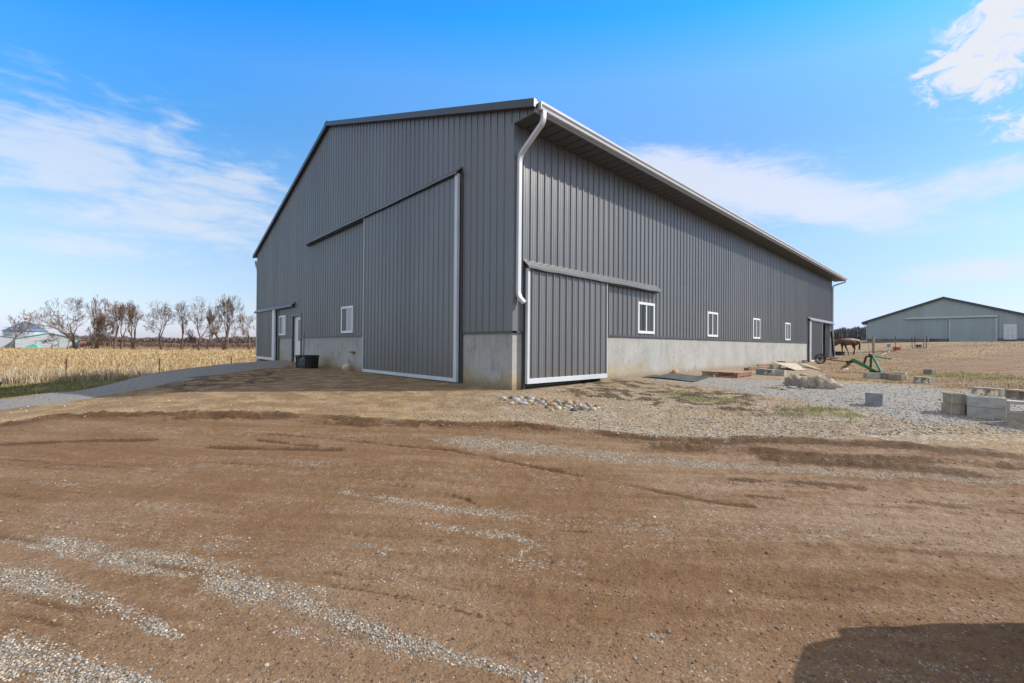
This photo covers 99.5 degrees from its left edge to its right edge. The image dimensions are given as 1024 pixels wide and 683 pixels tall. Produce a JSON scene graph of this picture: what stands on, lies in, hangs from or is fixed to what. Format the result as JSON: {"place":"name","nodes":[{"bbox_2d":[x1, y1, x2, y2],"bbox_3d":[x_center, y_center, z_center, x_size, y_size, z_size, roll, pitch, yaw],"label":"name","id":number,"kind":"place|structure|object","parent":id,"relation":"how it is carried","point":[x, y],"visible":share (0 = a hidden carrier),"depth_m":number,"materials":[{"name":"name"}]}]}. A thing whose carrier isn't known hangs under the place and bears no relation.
{"place":"outdoors","nodes":[
{"label":"outdoors","id":0,"kind":"place"},
{"bbox_2d":[0,341,1023,682],"bbox_3d":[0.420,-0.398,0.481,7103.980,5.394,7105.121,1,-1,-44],"label":"ground","id":1,"kind":"structure","parent":0,"point":[336,437],"depth_m":3.19,"materials":[{"name":"brown soil"}]},
{"bbox_2d":[0,335,17,346],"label":"white shed","id":2,"kind":"structure","parent":1,"relation":"on","point":[6,341],"depth_m":152.74,"materials":[{"name":"white metal"}]},
{"bbox_2d":[4,311,34,347],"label":"bare tree","id":3,"kind":"object","parent":1,"relation":"on","point":[19,330],"visible":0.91,"depth_m":138.99,"materials":[{"name":"grey plant"}]},
{"bbox_2d":[1,318,48,337],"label":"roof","id":4,"kind":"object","parent":1,"relation":"on","point":[6,332],"visible":0.38,"depth_m":164.89,"materials":[{"name":"grey metal"}]},
{"bbox_2d":[25,344,40,346],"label":"tarp","id":5,"kind":"object","parent":1,"relation":"on","point":[32,345],"visible":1,"depth_m":141.35,"materials":[{"name":"teal"}]},
{"bbox_2d":[15,333,79,347],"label":"white shed","id":6,"kind":"structure","parent":1,"relation":"on","point":[21,342],"depth_m":149.21,"materials":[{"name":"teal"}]},
{"bbox_2d":[35,340,58,347],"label":"shed door","id":7,"kind":"structure","parent":6,"relation":"in","point":[43,345],"depth_m":149.74,"materials":[{"name":"white metal"}]},
{"bbox_2d":[39,332,62,347],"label":"bare tree","id":8,"kind":"object","parent":1,"relation":"on","point":[50,335],"visible":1,"depth_m":137.84,"materials":[{"name":"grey plant"}]},
{"bbox_2d":[22,296,98,347],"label":"bare tree","id":9,"kind":"object","parent":1,"relation":"on","point":[72,339],"visible":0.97,"depth_m":128.22,"materials":[{"name":"grey plant"}]},
{"bbox_2d":[0,378,130,398],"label":"green grass","id":10,"kind":"structure","parent":1,"relation":"on","point":[49,388],"depth_m":18.76,"materials":[{"name":"green plant"}]},
{"bbox_2d":[64,332,72,347],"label":"bare tree","id":11,"kind":"object","parent":1,"relation":"on","point":[69,340],"visible":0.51,"depth_m":139.44,"materials":[{"name":"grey plant"}]},
{"bbox_2d":[79,339,89,347],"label":"brown shed","id":12,"kind":"structure","parent":1,"relation":"on","point":[83,341],"depth_m":150.88,"materials":[{"name":"brown wood"}]},
{"bbox_2d":[81,295,109,348],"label":"bare tree","id":13,"kind":"object","parent":1,"relation":"on","point":[100,317],"visible":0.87,"depth_m":130.94,"materials":[{"name":"brown plant"}]},
{"bbox_2d":[85,310,118,348],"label":"bare tree","id":14,"kind":"object","parent":1,"relation":"on","point":[101,338],"visible":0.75,"depth_m":132.49,"materials":[{"name":"brown plant"}]},
{"bbox_2d":[0,363,214,384],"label":"fence weeds","id":15,"kind":"object","parent":1,"relation":"on","point":[33,379],"visible":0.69,"depth_m":22.81,"materials":[{"name":"beige plant"}]},
{"bbox_2d":[97,301,128,348],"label":"bare tree","id":16,"kind":"object","parent":1,"relation":"on","point":[111,317],"visible":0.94,"depth_m":128.67,"materials":[{"name":"brown plant"}]},
{"bbox_2d":[114,303,139,348],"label":"bare tree","id":17,"kind":"object","parent":1,"relation":"on","point":[121,344],"visible":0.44,"depth_m":130.52,"materials":[{"name":"brown plant"}]},
{"bbox_2d":[0,347,256,383],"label":"corn stubble","id":18,"kind":"object","parent":1,"relation":"on","point":[13,358],"visible":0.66,"depth_m":47.61,"materials":[{"name":"beige plant"}]},
{"bbox_2d":[119,300,141,349],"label":"bare tree","id":19,"kind":"object","parent":1,"relation":"on","point":[131,310],"visible":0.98,"depth_m":127.75,"materials":[{"name":"brown plant"}]},
{"bbox_2d":[137,301,177,349],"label":"bare tree","id":20,"kind":"object","parent":1,"relation":"on","point":[164,313],"visible":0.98,"depth_m":127.07,"materials":[{"name":"grey plant"}]},
{"bbox_2d":[70,334,255,343],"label":"brush","id":21,"kind":"object","parent":1,"relation":"on","point":[240,339],"visible":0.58,"depth_m":293.49,"materials":[{"name":"brown plant"}]},
{"bbox_2d":[80,341,255,347],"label":"field brush","id":22,"kind":"object","parent":1,"relation":"on","point":[155,344],"visible":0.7,"depth_m":135.06,"materials":[{"name":"brown plant"}]},
{"bbox_2d":[163,301,188,349],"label":"bare tree","id":23,"kind":"object","parent":1,"relation":"on","point":[181,317],"visible":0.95,"depth_m":126.97,"materials":[{"name":"brown plant"}]},
{"bbox_2d":[185,329,195,348],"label":"bare tree","id":24,"kind":"object","parent":1,"relation":"on","point":[191,338],"visible":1,"depth_m":124.47,"materials":[{"name":"brown plant"}]},
{"bbox_2d":[184,296,223,349],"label":"bare tree","id":25,"kind":"object","parent":1,"relation":"on","point":[197,327],"visible":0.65,"depth_m":127.53,"materials":[{"name":"brown plant"}]},
{"bbox_2d":[205,316,220,349],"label":"bare tree","id":26,"kind":"object","parent":1,"relation":"on","point":[212,333],"visible":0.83,"depth_m":125.59,"materials":[{"name":"brown plant"}]},
{"bbox_2d":[205,293,244,349],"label":"bare tree","id":27,"kind":"object","parent":1,"relation":"on","point":[223,304],"visible":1,"depth_m":125.66,"materials":[{"name":"brown plant"}]},
{"bbox_2d":[235,308,255,349],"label":"bare tree","id":28,"kind":"object","parent":1,"relation":"on","point":[242,321],"visible":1,"depth_m":121.55,"materials":[{"name":"brown plant"}]},
{"bbox_2d":[298,333,304,368],"bbox_3d":[-7.248,0.329,15.113,0.202,1.268,0.360,0,0,0],"label":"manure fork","id":29,"kind":"object","parent":1,"relation":"on","point":[303,352],"visible":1,"depth_m":15.00,"materials":[{"name":"brown wood"}]},
{"bbox_2d":[295,355,318,367],"bbox_3d":[-7.478,0.735,15.846,0.810,0.478,0.810,1,-1,-44],"label":"stock tub","id":30,"kind":"object","parent":1,"relation":"on","point":[310,361],"visible":0.94,"depth_m":15.54,"materials":[{"name":"black plastic"}]},
{"bbox_2d":[342,364,353,370],"bbox_3d":[-5.510,0.878,14.680,0.441,0.276,0.335,0,0,0],"label":"boulder","id":31,"kind":"object","parent":1,"relation":"on","point":[345,367],"visible":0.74,"depth_m":14.55,"materials":[{"name":"beige stone"}]},
{"bbox_2d":[165,370,777,409],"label":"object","id":32,"kind":"object","parent":1,"relation":"on","point":[580,394],"visible":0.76,"depth_m":8.50,"materials":[{"name":"grey stone"}]},
{"bbox_2d":[511,397,520,401],"bbox_3d":[0.068,1.024,7.628,0.171,0.091,0.096,0,0,1],"label":"cobblestone","id":33,"kind":"object","parent":1,"relation":"on","point":[515,399],"visible":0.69,"depth_m":7.59,"materials":[{"name":"white stone"}]},
{"bbox_2d":[253,98,846,389],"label":"metal barn","id":34,"kind":"structure","parent":1,"relation":"on","point":[520,244],"depth_m":12.17,"materials":[{"name":"metal"}]},
{"bbox_2d":[256,309,275,359],"bbox_3d":[-12.536,-0.313,22.062,0.077,2.456,3.308,1,-1,-44],"label":"sliding door","id":35,"kind":"structure","parent":34,"relation":"in","point":[265,321],"depth_m":21.90,"materials":[{"name":"grey metal"}]},
{"bbox_2d":[279,315,285,334],"bbox_3d":[-10.732,-0.749,20.313,0.080,0.925,0.980,1,-1,-44],"label":"window","id":36,"kind":"structure","parent":34,"relation":"in","point":[282,319],"depth_m":20.26,"materials":[{"name":"white plastic"}]},
{"bbox_2d":[291,313,301,361],"bbox_3d":[-9.334,-0.138,18.911,0.150,2.150,1.300,1,-1,-44],"label":"entry door","id":37,"kind":"structure","parent":34,"relation":"in","point":[296,340],"depth_m":19.10,"materials":[{"name":"white metal"}]},
{"bbox_2d":[341,305,353,332],"bbox_3d":[-5.681,-0.754,14.996,0.080,0.925,0.970,1,-1,-44],"label":"window","id":38,"kind":"structure","parent":34,"relation":"in","point":[347,311],"depth_m":14.95,"materials":[{"name":"white plastic"}]},
{"bbox_2d":[362,173,459,381],"bbox_3d":[-3.003,-1.505,12.047,0.077,4.931,5.023,1,-1,-44],"label":"sliding door","id":39,"kind":"structure","parent":34,"relation":"in","point":[411,246],"depth_m":11.60,"materials":[{"name":"grey metal"}]},
{"bbox_2d":[525,268,607,383],"bbox_3d":[1.369,-0.309,10.156,2.933,2.446,0.077,1,-1,-44],"label":"sliding door","id":40,"kind":"structure","parent":34,"relation":"in","point":[566,318],"depth_m":9.98,"materials":[{"name":"grey metal"}]},
{"bbox_2d":[637,301,654,333],"bbox_3d":[3.916,-0.681,12.712,0.950,0.910,0.080,1,-1,-44],"label":"window","id":41,"kind":"structure","parent":34,"relation":"in","point":[645,311],"depth_m":12.66,"materials":[{"name":"white plastic"}]},
{"bbox_2d":[707,311,717,336],"bbox_3d":[7.374,-0.627,15.997,0.950,0.910,0.080,1,-1,-44],"label":"window","id":42,"kind":"structure","parent":34,"relation":"in","point":[709,314],"depth_m":15.95,"materials":[{"name":"white plastic"}]},
{"bbox_2d":[753,318,759,338],"bbox_3d":[10.854,-0.572,19.302,0.950,0.910,0.080,1,-1,-44],"label":"window","id":43,"kind":"structure","parent":34,"relation":"in","point":[757,323],"depth_m":19.26,"materials":[{"name":"white plastic"}]},
{"bbox_2d":[785,322,790,339],"bbox_3d":[14.348,-0.518,22.622,0.950,0.910,0.080,1,-1,-44],"label":"window","id":44,"kind":"structure","parent":34,"relation":"in","point":[786,324],"depth_m":22.58,"materials":[{"name":"white plastic"}]},
{"bbox_2d":[809,320,822,361],"bbox_3d":[18.599,-0.024,26.524,3.128,2.456,0.077,1,-1,-44],"label":"sliding door","id":45,"kind":"structure","parent":34,"relation":"in","point":[815,328],"depth_m":26.36,"materials":[{"name":"grey metal"}]},
{"bbox_2d":[825,324,827,357],"bbox_3d":[21.299,0.053,29.380,0.830,2.420,0.054,1,-1,-44],"label":"inner door","id":46,"kind":"structure","parent":34,"relation":"in","point":[826,326],"depth_m":29.27,"materials":[{"name":"grey metal"}]},
{"bbox_2d":[547,402,556,405],"bbox_3d":[0.664,1.054,7.300,0.189,0.078,0.141,0,0,-2],"label":"cobblestone","id":47,"kind":"object","parent":1,"relation":"on","point":[551,404],"visible":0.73,"depth_m":7.25,"materials":[{"name":"stone"}]},
{"bbox_2d":[564,400,572,404],"bbox_3d":[0.964,1.050,7.441,0.161,0.102,0.160,1,-1,-30],"label":"cobblestone","id":48,"kind":"object","parent":1,"relation":"on","point":[568,402],"visible":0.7,"depth_m":7.39,"materials":[{"name":"beige stone"}]},
{"bbox_2d":[650,373,709,381],"bbox_3d":[4.784,1.003,12.209,1.284,0.066,2.522,0,-1,37],"label":"rubber mat","id":49,"kind":"object","parent":1,"relation":"on","point":[684,377],"visible":1,"depth_m":11.96,"materials":[{"name":"grey rubber"}]},
{"bbox_2d":[702,370,752,377],"bbox_3d":[6.420,0.957,12.945,1.220,0.135,1.010,1,-1,-44],"label":"pallet","id":50,"kind":"object","parent":1,"relation":"on","point":[726,373],"visible":1,"depth_m":12.82,"materials":[{"name":"red paint"}]},
{"bbox_2d":[747,366,768,367],"bbox_3d":[10.442,1.074,18.202,2.273,0.059,0.140,1,-1,-39],"label":"timber","id":51,"kind":"object","parent":1,"relation":"on","point":[759,367],"visible":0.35,"depth_m":18.14,"materials":[{"name":"brown wood"}]},
{"bbox_2d":[756,369,762,374],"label":"concrete block","id":52,"kind":"object","parent":1,"relation":"on","point":[759,371],"depth_m":13.83,"materials":[{"name":"grey concrete"}]},
{"bbox_2d":[763,369,776,375],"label":"concrete block","id":53,"kind":"object","parent":1,"relation":"on","point":[771,372],"depth_m":13.55,"materials":[{"name":"grey concrete"}]},
{"bbox_2d":[769,364,780,368],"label":"concrete block","id":54,"kind":"object","parent":1,"relation":"on","point":[774,366],"depth_m":16.89,"materials":[{"name":"grey concrete"}]},
{"bbox_2d":[776,370,786,375],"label":"concrete block","id":55,"kind":"object","parent":1,"relation":"on","point":[781,372],"depth_m":13.36,"materials":[{"name":"grey concrete"}]},
{"bbox_2d":[773,362,805,370],"bbox_3d":[11.592,0.971,17.688,3.147,0.292,1.008,1,-1,-44],"label":"plywood sheet","id":56,"kind":"object","parent":1,"relation":"on","point":[795,366],"visible":1,"depth_m":17.07,"materials":[{"name":"beige wood"}]},
{"bbox_2d":[784,374,800,385],"bbox_3d":[6.576,0.915,10.131,0.355,0.319,0.268,0,0,0],"label":"boulder","id":57,"kind":"object","parent":1,"relation":"on","point":[791,379],"visible":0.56,"depth_m":10.07,"materials":[{"name":"grey stone"}]},
{"bbox_2d":[797,376,808,387],"bbox_3d":[6.579,0.921,9.724,0.327,0.281,0.268,0,0,0],"label":"boulder","id":58,"kind":"object","parent":1,"relation":"on","point":[803,381],"visible":0.55,"depth_m":9.65,"materials":[{"name":"grey stone"}]},
{"bbox_2d":[799,363,823,370],"bbox_3d":[12.659,1.076,18.244,0.264,0.146,4.291,0,-1,23],"label":"plank","id":59,"kind":"object","parent":1,"relation":"on","point":[810,366],"visible":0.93,"depth_m":18.32,"materials":[{"name":"brown wood"}]},
{"bbox_2d":[606,371,1018,411],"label":"grass tufts","id":60,"kind":"object","parent":1,"relation":"on","point":[794,409],"visible":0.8,"depth_m":8.15,"materials":[{"name":"plant"}]},
{"bbox_2d":[808,375,837,388],"bbox_3d":[6.875,0.911,9.603,0.650,0.367,0.410,0,0,0],"label":"boulder","id":61,"kind":"object","parent":1,"relation":"on","point":[822,381],"visible":0.76,"depth_m":9.46,"materials":[{"name":"stone"}]},
{"bbox_2d":[814,354,845,363],"bbox_3d":[17.080,0.937,23.419,2.058,0.550,0.558,1,0,-9],"label":"forecart","id":62,"kind":"object","parent":1,"relation":"on","point":[820,358],"visible":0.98,"depth_m":23.37,"materials":[{"name":"black metal"}]},
{"bbox_2d":[830,331,835,356],"bbox_3d":[21.228,0.236,28.688,0.160,1.862,1.064,0,-1,28],"label":"drain pipe","id":63,"kind":"object","parent":1,"relation":"on","point":[832,343],"visible":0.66,"depth_m":28.68,"materials":[{"name":"black"}]},
{"bbox_2d":[835,351,844,354],"bbox_3d":[26.853,0.966,35.596,0.860,0.300,0.860,1,-1,-44],"label":"feed trough","id":64,"kind":"object","parent":1,"relation":"on","point":[839,352],"visible":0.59,"depth_m":35.29,"materials":[{"name":"black rubber"}]},
{"bbox_2d":[834,337,852,340],"bbox_3d":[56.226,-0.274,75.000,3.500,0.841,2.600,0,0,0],"label":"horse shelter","id":65,"kind":"object","parent":1,"relation":"on","point":[836,338],"visible":0.18,"depth_m":73.70,"materials":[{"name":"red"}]},
{"bbox_2d":[834,338,860,353],"bbox_3d":[28.497,0.396,37.010,2.435,1.407,0.572,0,0,0],"label":"horse","id":66,"kind":"object","parent":1,"relation":"on","point":[845,342],"visible":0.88,"depth_m":36.82},
{"bbox_2d":[834,325,865,340],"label":"hill woods","id":67,"kind":"object","parent":1,"relation":"on","point":[857,332],"visible":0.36,"depth_m":481.07,"materials":[{"name":"plant"}]},
{"bbox_2d":[840,353,891,372],"bbox_3d":[13.121,0.789,16.043,1.928,0.718,0.604,0,0,8],"label":"blade","id":68,"kind":"object","parent":1,"relation":"on","point":[863,364],"visible":1,"depth_m":15.99,"materials":[{"name":"green metal"}]},
{"bbox_2d":[863,373,879,378],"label":"concrete block","id":69,"kind":"object","parent":1,"relation":"on","point":[872,375],"depth_m":13.86,"materials":[{"name":"grey concrete"}]},
{"bbox_2d":[872,336,874,353],"bbox_3d":[25.818,0.398,30.987,0.184,1.621,0.170,1,-1,-44],"label":"wooden post","id":70,"kind":"object","parent":1,"relation":"on","point":[873,344],"visible":0.79,"depth_m":30.92,"materials":[{"name":"grey wood"}]},
{"bbox_2d":[865,392,883,406],"bbox_3d":[5.770,0.922,6.907,0.215,0.215,0.200,0,-1,44],"label":"concrete block","id":71,"kind":"object","parent":1,"relation":"on","point":[874,398],"depth_m":6.84,"materials":[{"name":"grey concrete"}]},
{"bbox_2d":[880,373,893,378],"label":"concrete block","id":72,"kind":"object","parent":1,"relation":"on","point":[883,375],"depth_m":13.84,"materials":[{"name":"grey concrete"}]},
{"bbox_2d":[763,341,1023,390],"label":"dry grass","id":73,"kind":"structure","parent":1,"relation":"on","point":[1019,386],"depth_m":14.92,"materials":[{"name":"brown plant"}]},
{"bbox_2d":[888,374,905,380],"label":"concrete block","id":74,"kind":"object","parent":1,"relation":"on","point":[900,377],"depth_m":13.31,"materials":[{"name":"grey concrete"}]},
{"bbox_2d":[890,372,906,376],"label":"concrete block","id":75,"kind":"object","parent":1,"relation":"on","point":[903,373],"depth_m":14.04,"materials":[{"name":"grey concrete"}]},
{"bbox_2d":[914,376,933,382],"bbox_3d":[11.721,1.102,12.351,0.190,0.190,0.390,1,0,-14],"label":"concrete block","id":76,"kind":"object","parent":1,"relation":"on","point":[924,379],"depth_m":12.32,"materials":[{"name":"grey concrete"}]},
{"bbox_2d":[923,369,935,373],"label":"concrete block","id":77,"kind":"object","parent":1,"relation":"on","point":[929,371],"depth_m":14.92,"materials":[{"name":"grey concrete"}]},
{"bbox_2d":[861,297,1023,341],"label":"pole barn","id":78,"kind":"structure","parent":1,"relation":"on","point":[943,319],"depth_m":57.03,"materials":[{"name":"grey metal"}]},
{"bbox_2d":[949,318,996,341],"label":"sliding door","id":79,"kind":"structure","parent":78,"relation":"in","point":[984,329],"depth_m":55.27,"materials":[{"name":"grey metal"}]},
{"bbox_2d":[1003,324,1016,338],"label":"entry door","id":80,"kind":"structure","parent":78,"relation":"in","point":[1009,330],"depth_m":53.08,"materials":[{"name":"white metal"}]},
{"bbox_2d":[941,402,964,414],"bbox_3d":[6.384,0.970,6.282,0.160,0.148,0.240,0,-1,20],"label":"concrete block","id":81,"kind":"object","parent":1,"relation":"on","point":[954,409],"depth_m":6.19,"materials":[{"name":"grey concrete"}]},
{"bbox_2d":[943,392,965,403],"bbox_3d":[6.417,0.821,6.299,0.160,0.148,0.240,0,-1,22],"label":"concrete block","id":82,"kind":"object","parent":81,"relation":"on","point":[954,398],"depth_m":6.21,"materials":[{"name":"grey concrete"}]},
{"bbox_2d":[967,406,1005,420],"bbox_3d":[6.550,0.987,5.997,0.365,0.148,0.170,0,-1,44],"label":"concrete block","id":83,"kind":"object","parent":1,"relation":"on","point":[988,413],"depth_m":5.93,"materials":[{"name":"grey concrete"}]},
{"bbox_2d":[967,396,1005,408],"bbox_3d":[6.559,0.837,6.003,0.170,0.148,0.365,1,-1,-45],"label":"concrete block","id":84,"kind":"object","parent":83,"relation":"on","point":[988,402],"depth_m":5.94,"materials":[{"name":"grey concrete"}]},
{"bbox_2d":[971,387,1004,395],"bbox_3d":[9.018,0.970,8.220,0.140,0.190,0.420,1,0,-15],"label":"concrete block","id":85,"kind":"object","parent":1,"relation":"on","point":[1001,391],"depth_m":8.20,"materials":[{"name":"grey concrete"}]},
{"bbox_2d":[1005,389,1023,398],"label":"concrete block","id":86,"kind":"object","parent":1,"relation":"on","point":[1018,393],"depth_m":7.79,"materials":[{"name":"grey concrete"}]},
{"bbox_2d":[1006,413,1023,424],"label":"concrete block","id":87,"kind":"object","parent":1,"relation":"on","point":[1018,418],"depth_m":5.61,"materials":[{"name":"grey concrete"}]},
{"bbox_2d":[1006,400,1023,413],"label":"concrete block","id":88,"kind":"object","parent":87,"relation":"on","point":[1008,402],"depth_m":5.64,"materials":[{"name":"grey concrete"}]},
{"bbox_2d":[1008,420,1023,427],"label":"block fragment","id":89,"kind":"object","parent":1,"relation":"on","point":[1014,423],"visible":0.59,"depth_m":5.50,"materials":[{"name":"grey concrete"}]},
{"bbox_2d":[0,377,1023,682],"bbox_3d":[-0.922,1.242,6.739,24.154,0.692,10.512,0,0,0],"label":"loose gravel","id":90,"kind":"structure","parent":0,"point":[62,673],"depth_m":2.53,"materials":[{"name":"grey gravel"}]},
{"bbox_2d":[0,0,1023,338],"label":"sky","id":91,"kind":"structure","parent":0,"point":[149,149],"materials":[{"name":"blue"}]},
{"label":"concrete block","id":92,"kind":"object","parent":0,"visible":0},
{"bbox_2d":[964,394,981,404],"bbox_3d":[6.503,0.828,6.139,0.120,0.148,0.170,0,0,8],"label":"concrete block","id":93,"kind":"object","parent":92,"relation":"on","point":[971,395],"depth_m":6.15,"materials":[{"name":"grey concrete"}]}
]}

